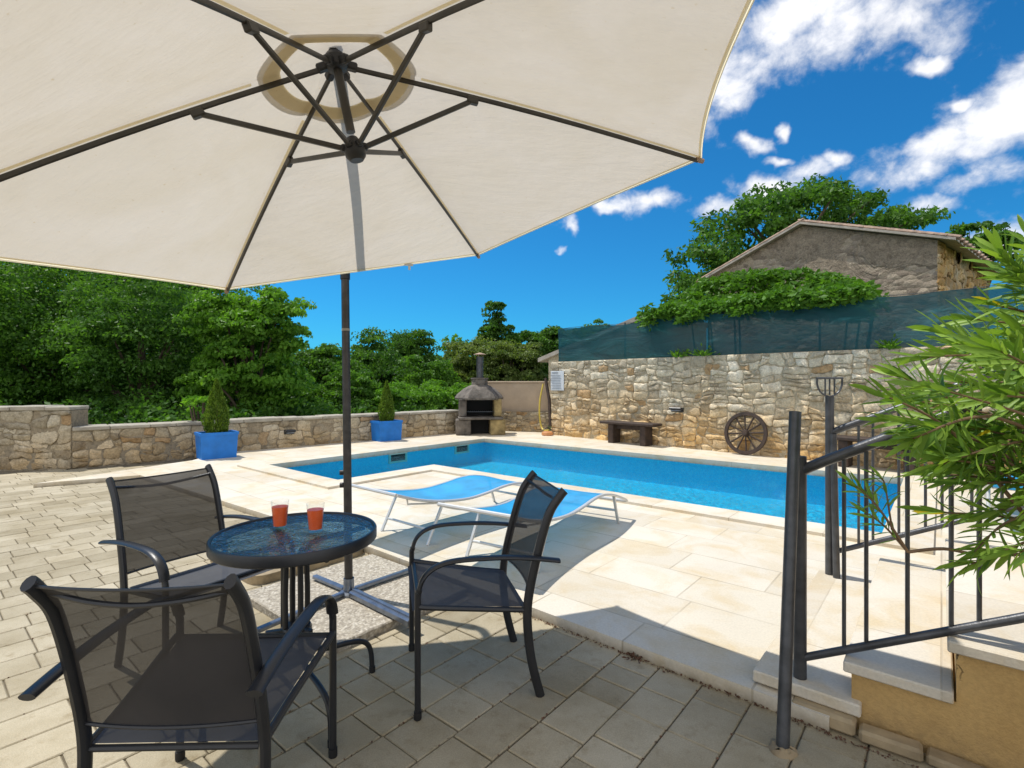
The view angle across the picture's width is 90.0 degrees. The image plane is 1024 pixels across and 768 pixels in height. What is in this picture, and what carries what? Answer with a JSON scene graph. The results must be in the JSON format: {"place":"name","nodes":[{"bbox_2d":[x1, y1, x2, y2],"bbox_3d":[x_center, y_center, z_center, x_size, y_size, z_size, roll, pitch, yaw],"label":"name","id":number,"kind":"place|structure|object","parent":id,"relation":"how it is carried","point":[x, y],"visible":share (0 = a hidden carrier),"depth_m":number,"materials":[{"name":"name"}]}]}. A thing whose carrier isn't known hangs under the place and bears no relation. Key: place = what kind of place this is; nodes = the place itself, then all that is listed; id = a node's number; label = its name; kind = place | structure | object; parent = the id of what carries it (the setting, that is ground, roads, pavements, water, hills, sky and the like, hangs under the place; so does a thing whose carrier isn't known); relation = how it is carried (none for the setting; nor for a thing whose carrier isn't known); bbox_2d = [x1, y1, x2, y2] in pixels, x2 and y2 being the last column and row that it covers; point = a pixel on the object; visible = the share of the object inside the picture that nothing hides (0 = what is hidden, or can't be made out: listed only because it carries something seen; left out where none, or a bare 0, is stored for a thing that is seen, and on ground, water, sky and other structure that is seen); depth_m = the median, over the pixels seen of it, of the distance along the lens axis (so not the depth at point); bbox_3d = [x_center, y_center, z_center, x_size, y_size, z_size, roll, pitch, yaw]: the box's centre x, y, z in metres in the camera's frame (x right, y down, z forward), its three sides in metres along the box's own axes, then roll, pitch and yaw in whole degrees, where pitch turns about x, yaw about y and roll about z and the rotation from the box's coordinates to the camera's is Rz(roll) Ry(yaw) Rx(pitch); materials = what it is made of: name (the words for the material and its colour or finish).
{"place":"outdoors","nodes":[
{"label":"outdoors","id":0,"kind":"place"},
{"bbox_2d":[0,459,935,767],"bbox_3d":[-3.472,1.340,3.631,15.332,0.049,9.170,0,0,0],"label":"pavers","id":1,"kind":"object","parent":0,"point":[460,650],"visible":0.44,"depth_m":2.12,"materials":[{"name":"stone"}]},
{"bbox_2d":[0,405,88,470],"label":"stepped stone wall","id":2,"kind":"structure","parent":1,"relation":"on","point":[35,437],"depth_m":7.81,"materials":[{"name":"stone"}]},
{"bbox_2d":[18,573,337,767],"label":"patio chair","id":3,"kind":"object","parent":1,"relation":"on","point":[192,667],"visible":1,"depth_m":1.30,"materials":[{"name":"grey fabric"}]},
{"bbox_2d":[98,464,285,627],"bbox_3d":[-1.539,0.886,2.480,0.655,0.878,0.574,0,0,31],"label":"patio chair","id":4,"kind":"object","parent":1,"relation":"on","point":[161,521],"visible":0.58,"depth_m":2.55,"materials":[{"name":"grey fabric"}]},
{"bbox_2d":[201,512,376,747],"bbox_3d":[-0.888,0.964,2.110,0.640,0.713,0.640,0,0,0],"label":"bistro table","id":5,"kind":"object","parent":1,"relation":"on","point":[308,555],"visible":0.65,"depth_m":2.06,"materials":[{"name":"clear glass"}]},
{"bbox_2d":[272,504,287,526],"bbox_3d":[-0.981,0.553,2.165,0.073,0.118,0.073,0,0,0],"label":"juice glass","id":6,"kind":"object","parent":5,"relation":"on","point":[279,514],"visible":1,"depth_m":2.14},
{"bbox_2d":[307,507,323,529],"bbox_3d":[-0.812,0.553,2.115,0.073,0.118,0.073,0,0,-17],"label":"juice glass","id":7,"kind":"object","parent":5,"relation":"on","point":[315,518],"visible":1,"depth_m":2.09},
{"bbox_2d":[247,554,430,654],"bbox_3d":[-0.961,1.300,3.151,1.000,0.050,0.930,0,0,40],"label":"concrete slab","id":8,"kind":"object","parent":1,"relation":"on","point":[356,619],"depth_m":3.03,"materials":[{"name":"beige concrete"}]},
{"bbox_2d":[0,0,754,632],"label":"patio umbrella","id":9,"kind":"object","parent":8,"relation":"on","point":[226,144],"visible":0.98,"depth_m":1.88,"materials":[{"name":"beige fabric"}]},
{"bbox_2d":[8,553,918,767],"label":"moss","id":10,"kind":"object","parent":1,"relation":"on","point":[801,720],"visible":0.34,"depth_m":2.10,"materials":[{"name":"plant"}]},
{"bbox_2d":[408,470,567,720],"bbox_3d":[-0.134,0.886,2.344,0.655,0.878,0.574,0,0,-14],"label":"patio chair","id":11,"kind":"object","parent":1,"relation":"on","point":[449,585],"visible":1,"depth_m":2.29,"materials":[{"name":"black metal"}]},
{"bbox_2d":[622,651,647,663],"bbox_3d":[0.601,1.309,2.455,0.131,0.040,0.146,0,0,34],"label":"joint weed","id":12,"kind":"object","parent":1,"relation":"on","point":[632,655],"visible":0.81,"depth_m":2.45,"materials":[{"name":"plant"}]},
{"bbox_2d":[767,738,798,760],"bbox_3d":[0.974,1.309,1.843,0.101,0.029,0.096,0,0,-16],"label":"mortar blob","id":13,"kind":"object","parent":1,"relation":"on","point":[790,753],"visible":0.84,"depth_m":1.82,"materials":[{"name":"concrete"}]},
{"bbox_2d":[792,696,985,767],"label":"kerb stones","id":14,"kind":"object","parent":1,"relation":"on","point":[883,739],"visible":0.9,"depth_m":1.84,"materials":[{"name":"beige stone"}]},
{"bbox_2d":[836,214,1023,594],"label":"oleander bush","id":15,"kind":"object","parent":1,"relation":"on","point":[955,433],"visible":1,"depth_m":1.35,"materials":[{"name":"green plant"}]},
{"bbox_2d":[476,300,520,349],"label":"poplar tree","id":16,"kind":"object","parent":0,"point":[495,328],"visible":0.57,"depth_m":22.60,"materials":[{"name":"green plant"}]},
{"bbox_2d":[18,0,1023,365],"label":"sky","id":17,"kind":"structure","parent":0,"point":[922,101],"materials":[{"name":"blue"}]},
{"bbox_2d":[33,431,1023,731],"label":"pool deck","id":18,"kind":"structure","parent":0,"point":[699,599],"depth_m":3.78,"materials":[{"name":"stone"}]},
{"bbox_2d":[194,430,238,459],"bbox_3d":[-5.030,1.045,8.720,0.588,0.440,0.399,0,0,-44],"label":"blue planter","id":19,"kind":"object","parent":18,"relation":"on","point":[218,445],"visible":0.95,"depth_m":8.57,"materials":[{"name":"paint"}]},
{"bbox_2d":[201,378,229,432],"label":"dwarf conifer","id":20,"kind":"object","parent":19,"relation":"on","point":[213,408],"visible":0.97,"depth_m":8.63,"materials":[{"name":"green plant"}]},
{"bbox_2d":[72,409,458,468],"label":"stone wall","id":21,"kind":"structure","parent":18,"relation":"on","point":[99,445],"depth_m":9.49,"materials":[{"name":"stone"}]},
{"bbox_2d":[284,429,295,434],"bbox_3d":[-4.363,0.960,10.065,0.200,0.090,0.122,0,0,-44],"label":"wall lamp","id":22,"kind":"object","parent":21,"relation":"attached to","point":[291,431],"visible":1,"depth_m":10.03,"materials":[{"name":"black plastic"}]},
{"bbox_2d":[370,419,402,441],"bbox_3d":[-2.780,1.045,11.350,0.588,0.440,0.399,0,0,-44],"label":"blue planter","id":23,"kind":"object","parent":18,"relation":"on","point":[382,431],"visible":0.95,"depth_m":11.20,"materials":[{"name":"paint"}]},
{"bbox_2d":[377,380,394,420],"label":"dwarf conifer","id":24,"kind":"object","parent":23,"relation":"in","point":[386,408],"visible":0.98,"depth_m":11.27,"materials":[{"name":"green plant"}]},
{"bbox_2d":[352,475,521,545],"bbox_3d":[-0.460,1.041,4.696,0.634,0.459,1.958,0,0,40],"label":"sun lounger","id":25,"kind":"object","parent":18,"relation":"on","point":[464,488],"visible":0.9,"depth_m":4.57,"materials":[{"name":"fabric"}]},
{"bbox_2d":[455,353,504,434],"bbox_3d":[-0.800,0.250,12.750,1.220,2.030,0.940,0,0,-8],"label":"garden barbecue","id":26,"kind":"object","parent":18,"relation":"on","point":[479,398],"visible":1,"depth_m":12.59,"materials":[{"name":"concrete"}]},
{"bbox_2d":[437,487,627,571],"bbox_3d":[0.283,1.041,4.129,0.634,0.459,1.958,0,0,33],"label":"sun lounger","id":27,"kind":"object","parent":18,"relation":"on","point":[573,502],"visible":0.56,"depth_m":3.98,"materials":[{"name":"fabric"}]},
{"bbox_2d":[542,427,552,435],"bbox_3d":[0.853,1.164,12.400,0.280,0.202,0.280,0,0,-17],"label":"flower pot","id":28,"kind":"object","parent":18,"relation":"on","point":[547,433],"visible":1,"depth_m":12.31,"materials":[{"name":"orange ceramic"}]},
{"bbox_2d":[237,436,936,554],"bbox_3d":[0.702,1.278,7.226,8.120,0.083,5.450,0,0,40],"label":"pool coping","id":29,"kind":"object","parent":18,"relation":"on","point":[277,468],"visible":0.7,"depth_m":6.79,"materials":[{"name":"stone"}]},
{"bbox_2d":[600,420,661,445],"bbox_3d":[2.448,1.038,10.646,0.360,0.460,1.300,0,0,-43],"label":"wooden bench","id":30,"kind":"object","parent":18,"relation":"on","point":[616,426],"visible":1,"depth_m":10.52,"materials":[{"name":"brown wood"}]},
{"bbox_2d":[724,412,767,454],"bbox_3d":[4.118,0.880,9.031,0.152,0.749,0.756,0,0,-43],"label":"cart wheel","id":31,"kind":"object","parent":18,"relation":"on","point":[746,433],"visible":1,"depth_m":8.99,"materials":[{"name":"brown wood"}]},
{"bbox_2d":[551,346,1023,475],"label":"tall stone wall","id":32,"kind":"structure","parent":18,"relation":"on","point":[712,395],"depth_m":9.34,"materials":[{"name":"beige stone"}]},
{"bbox_2d":[539,384,548,430],"bbox_3d":[0.771,0.599,12.765,0.191,1.175,0.593,0,0,-10],"label":"garden hose","id":33,"kind":"object","parent":32,"relation":"hanging from","point":[539,407],"visible":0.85,"depth_m":12.83,"materials":[{"name":"yellow rubber"}]},
{"bbox_2d":[544,378,551,426],"bbox_3d":[0.904,0.466,12.727,0.100,1.203,0.438,0,0,-15],"label":"wooden stake","id":34,"kind":"object","parent":32,"relation":"attached to","point":[549,400],"visible":1,"depth_m":12.66,"materials":[{"name":"brown wood"}]},
{"bbox_2d":[551,371,563,390],"bbox_3d":[1.095,-0.060,12.379,0.024,0.470,0.420,0,0,-43],"label":"notice board","id":35,"kind":"object","parent":32,"relation":"attached to","point":[557,380],"visible":1,"depth_m":12.36,"materials":[{"name":"white paper"}]},
{"bbox_2d":[669,407,683,411],"bbox_3d":[3.216,0.520,10.036,0.122,0.090,0.270,0,0,-43],"label":"wall lamp","id":36,"kind":"object","parent":32,"relation":"attached to","point":[676,409],"visible":1,"depth_m":10.01,"materials":[{"name":"black plastic"}]},
{"bbox_2d":[668,348,691,357],"bbox_3d":[3.305,-0.601,10.109,0.443,0.200,0.452,0,0,0],"label":"wall weed","id":37,"kind":"object","parent":32,"relation":"on","point":[676,354],"depth_m":10.04,"materials":[{"name":"green plant"}]},
{"bbox_2d":[688,343,720,356],"bbox_3d":[3.645,-0.629,9.703,0.506,0.286,0.575,0,0,-42],"label":"wall weed","id":38,"kind":"object","parent":32,"relation":"on","point":[702,353],"depth_m":9.70,"materials":[{"name":"green plant"}]},
{"bbox_2d":[558,283,1023,361],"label":"shade net fence","id":39,"kind":"object","parent":32,"relation":"on","point":[864,324],"visible":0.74,"depth_m":8.73,"materials":[{"name":"green fabric"}]},
{"bbox_2d":[874,333,902,349],"bbox_3d":[5.603,-0.614,7.613,0.373,0.250,0.388,0,0,0],"label":"wall weed","id":40,"kind":"object","parent":32,"relation":"on","point":[889,345],"depth_m":7.56,"materials":[{"name":"green plant"}]},
{"bbox_2d":[753,539,1023,767],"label":"stone staircase","id":41,"kind":"structure","parent":18,"relation":"on","point":[960,696],"depth_m":1.95,"materials":[{"name":"stone"}]},
{"bbox_2d":[776,404,1023,748],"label":"stair railing","id":42,"kind":"object","parent":41,"relation":"on","point":[795,656],"visible":0.73,"depth_m":1.95,"materials":[{"name":"black metal"}]},
{"bbox_2d":[816,370,1023,578],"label":"stair railing","id":43,"kind":"object","parent":41,"relation":"on","point":[833,550],"visible":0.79,"depth_m":3.18,"materials":[{"name":"black metal"}]},
{"bbox_2d":[837,435,994,472],"bbox_3d":[5.633,1.038,7.231,0.360,0.460,1.900,0,0,-43],"label":"wooden bench","id":44,"kind":"object","parent":18,"relation":"on","point":[844,441],"visible":0.2,"depth_m":7.67,"materials":[{"name":"brown wood"}]},
{"bbox_2d":[297,443,896,531],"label":"pool water","id":45,"kind":"structure","parent":0,"point":[629,478],"depth_m":7.35,"materials":[{"name":"blue liquid"}]},
{"bbox_2d":[450,461,888,532],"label":"pool floor","id":46,"kind":"structure","parent":0,"point":[568,477],"depth_m":8.08,"materials":[{"name":"blue tile"}]},
{"bbox_2d":[287,442,900,513],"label":"pool walls","id":47,"kind":"structure","parent":46,"relation":"on","point":[604,460],"depth_m":8.96,"materials":[{"name":"blue tile"}]},
{"bbox_2d":[388,452,406,463],"bbox_3d":[-2.150,1.400,9.658,0.024,0.195,0.420,0,0,40],"label":"pool skimmer","id":48,"kind":"object","parent":47,"relation":"attached to","point":[398,456],"visible":0.94,"depth_m":9.65,"materials":[{"name":"plastic"}]},
{"bbox_2d":[454,444,468,453],"bbox_3d":[-1.069,1.400,10.946,0.024,0.195,0.420,0,0,40],"label":"pool skimmer","id":49,"kind":"object","parent":47,"relation":"attached to","point":[461,449],"visible":0.91,"depth_m":10.94,"materials":[{"name":"plastic"}]},
{"bbox_2d":[984,475,1022,522],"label":"sun lounger","id":50,"kind":"object","parent":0,"point":[987,495],"visible":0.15,"depth_m":4.65,"materials":[{"name":"metal"}]},
{"bbox_3d":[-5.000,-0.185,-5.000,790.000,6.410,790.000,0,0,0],"label":"terrain","id":51,"kind":"structure","parent":0,"visible":0},
{"bbox_2d":[0,261,126,421],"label":"broadleaf tree","id":52,"kind":"object","parent":51,"relation":"on","point":[5,278],"visible":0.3,"depth_m":12.53,"materials":[{"name":"green plant"}]},
{"bbox_2d":[0,261,158,421],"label":"broadleaf tree","id":53,"kind":"object","parent":51,"relation":"on","point":[33,388],"visible":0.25,"depth_m":12.65,"materials":[{"name":"green plant"}]},
{"bbox_2d":[3,262,185,423],"bbox_3d":[-14.699,-1.131,17.799,8.078,8.574,6.799,0,0,0],"label":"broadleaf tree","id":54,"kind":"object","parent":51,"relation":"on","point":[96,288],"visible":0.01,"depth_m":16.64,"materials":[{"name":"green plant"}]},
{"bbox_2d":[17,270,226,424],"bbox_3d":[-9.387,-0.084,12.904,4.274,6.456,4.402,0,0,42],"label":"broadleaf tree","id":55,"kind":"object","parent":51,"relation":"on","point":[96,349],"visible":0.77,"depth_m":12.06,"materials":[{"name":"green plant"}]},
{"bbox_2d":[55,272,300,409],"bbox_3d":[-11.109,-0.683,17.316,7.052,7.655,5.846,0,0,0],"label":"broadleaf tree","id":56,"kind":"object","parent":51,"relation":"on","point":[194,288],"visible":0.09,"depth_m":16.36,"materials":[{"name":"green plant"}]},
{"bbox_2d":[179,395,221,420],"bbox_3d":[-5.622,1.563,9.345,0.795,2.721,0.572,0,0,-40],"label":"leafy shrub","id":57,"kind":"object","parent":51,"relation":"on","point":[192,401],"visible":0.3,"depth_m":9.20,"materials":[{"name":"green plant"}]},
{"bbox_2d":[0,388,448,424],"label":"undergrowth","id":58,"kind":"object","parent":51,"relation":"on","point":[144,409],"visible":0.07,"depth_m":11.26,"materials":[{"name":"green plant"}]},
{"bbox_2d":[171,285,319,415],"bbox_3d":[-6.228,0.374,12.347,3.360,5.516,2.514,0,0,0],"label":"broadleaf tree","id":59,"kind":"object","parent":51,"relation":"on","point":[230,359],"visible":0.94,"depth_m":11.83,"materials":[{"name":"green plant"}]},
{"bbox_2d":[12,329,552,419],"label":"woodland","id":60,"kind":"object","parent":51,"relation":"on","point":[445,339],"depth_m":40.86,"materials":[{"name":"green plant"}]},
{"bbox_2d":[254,358,314,407],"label":"broadleaf tree","id":61,"kind":"object","parent":51,"relation":"on","point":[292,361],"visible":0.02,"depth_m":15.46,"materials":[{"name":"green plant"}]},
{"bbox_2d":[254,343,368,391],"bbox_3d":[-7.297,0.819,18.988,4.552,4.650,3.462,0,0,0],"label":"broadleaf tree","id":62,"kind":"object","parent":51,"relation":"on","point":[313,360],"visible":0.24,"depth_m":18.17,"materials":[{"name":"green plant"}]},
{"bbox_2d":[288,364,380,414],"bbox_3d":[-4.771,1.286,15.051,2.787,3.709,3.085,0,0,39],"label":"broadleaf tree","id":63,"kind":"object","parent":51,"relation":"on","point":[332,389],"visible":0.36,"depth_m":14.66,"materials":[{"name":"green plant"}]},
{"bbox_2d":[317,326,419,391],"bbox_3d":[-5.614,0.442,19.750,4.036,5.392,4.262,0,0,-30],"label":"broadleaf tree","id":64,"kind":"object","parent":51,"relation":"on","point":[381,367],"visible":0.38,"depth_m":19.55,"materials":[{"name":"green plant"}]},
{"bbox_2d":[372,329,446,382],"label":"broadleaf tree","id":65,"kind":"object","parent":51,"relation":"on","point":[410,343],"visible":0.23,"depth_m":23.53,"materials":[{"name":"green plant"}]},
{"bbox_2d":[370,379,449,410],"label":"broadleaf tree","id":66,"kind":"object","parent":51,"relation":"on","point":[432,398],"visible":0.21,"depth_m":15.03,"materials":[{"name":"green plant"}]},
{"bbox_2d":[392,354,468,404],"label":"broadleaf tree","id":67,"kind":"object","parent":51,"relation":"on","point":[434,370],"visible":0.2,"depth_m":18.38,"materials":[{"name":"green plant"}]},
{"bbox_2d":[418,379,470,409],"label":"broadleaf tree","id":68,"kind":"object","parent":51,"relation":"on","point":[452,391],"visible":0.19,"depth_m":16.01,"materials":[{"name":"green plant"}]},
{"bbox_2d":[442,335,520,384],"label":"broadleaf tree","id":69,"kind":"object","parent":51,"relation":"on","point":[464,368],"visible":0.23,"depth_m":20.32,"materials":[{"name":"green plant"}]},
{"bbox_2d":[474,340,548,380],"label":"broadleaf tree","id":70,"kind":"object","parent":51,"relation":"on","point":[525,362],"visible":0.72,"depth_m":18.98,"materials":[{"name":"green plant"}]},
{"bbox_2d":[502,411,551,431],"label":"rubble wall","id":71,"kind":"structure","parent":51,"relation":"on","point":[522,421],"depth_m":13.36,"materials":[{"name":"grey stone"}]},
{"bbox_2d":[488,381,551,411],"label":"beige garden wall","id":72,"kind":"structure","parent":71,"relation":"on","point":[521,395],"depth_m":13.47,"materials":[{"name":"beige paint"}]},
{"bbox_2d":[500,325,561,375],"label":"broadleaf tree","id":73,"kind":"object","parent":51,"relation":"on","point":[547,337],"visible":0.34,"depth_m":23.11,"materials":[{"name":"green plant"}]},
{"bbox_2d":[538,316,641,396],"bbox_3d":[2.888,-0.566,13.173,3.358,1.972,2.933,0,0,-43],"label":"lean to shed","id":74,"kind":"object","parent":51,"relation":"on","point":[553,356],"visible":0.12,"depth_m":12.92,"materials":[{"name":"stone"}]},
{"bbox_2d":[584,318,608,326],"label":"broadleaf tree","id":75,"kind":"object","parent":51,"relation":"on","point":[596,321],"visible":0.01,"depth_m":25.97,"materials":[{"name":"green plant"}]},
{"bbox_2d":[634,266,888,330],"bbox_3d":[4.398,-1.136,10.097,4.956,2.533,2.682,0,0,42],"label":"fig bush","id":76,"kind":"object","parent":51,"relation":"on","point":[827,289],"visible":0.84,"depth_m":9.57,"materials":[{"name":"green plant"}]},
{"bbox_2d":[660,173,955,302],"bbox_3d":[9.990,-3.722,17.493,10.627,7.935,3.881,0,0,0],"label":"walnut tree","id":77,"kind":"object","parent":51,"relation":"on","point":[785,205],"visible":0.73,"depth_m":16.61,"materials":[{"name":"green plant"}]},
{"bbox_2d":[696,218,999,296],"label":"old house","id":78,"kind":"structure","parent":51,"relation":"on","point":[894,262],"depth_m":10.99,"materials":[{"name":"stone"}]},
{"bbox_2d":[945,220,1023,283],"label":"walnut tree","id":79,"kind":"object","parent":51,"relation":"on","point":[962,228],"visible":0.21,"depth_m":18.57,"materials":[{"name":"green plant"}]}
]}

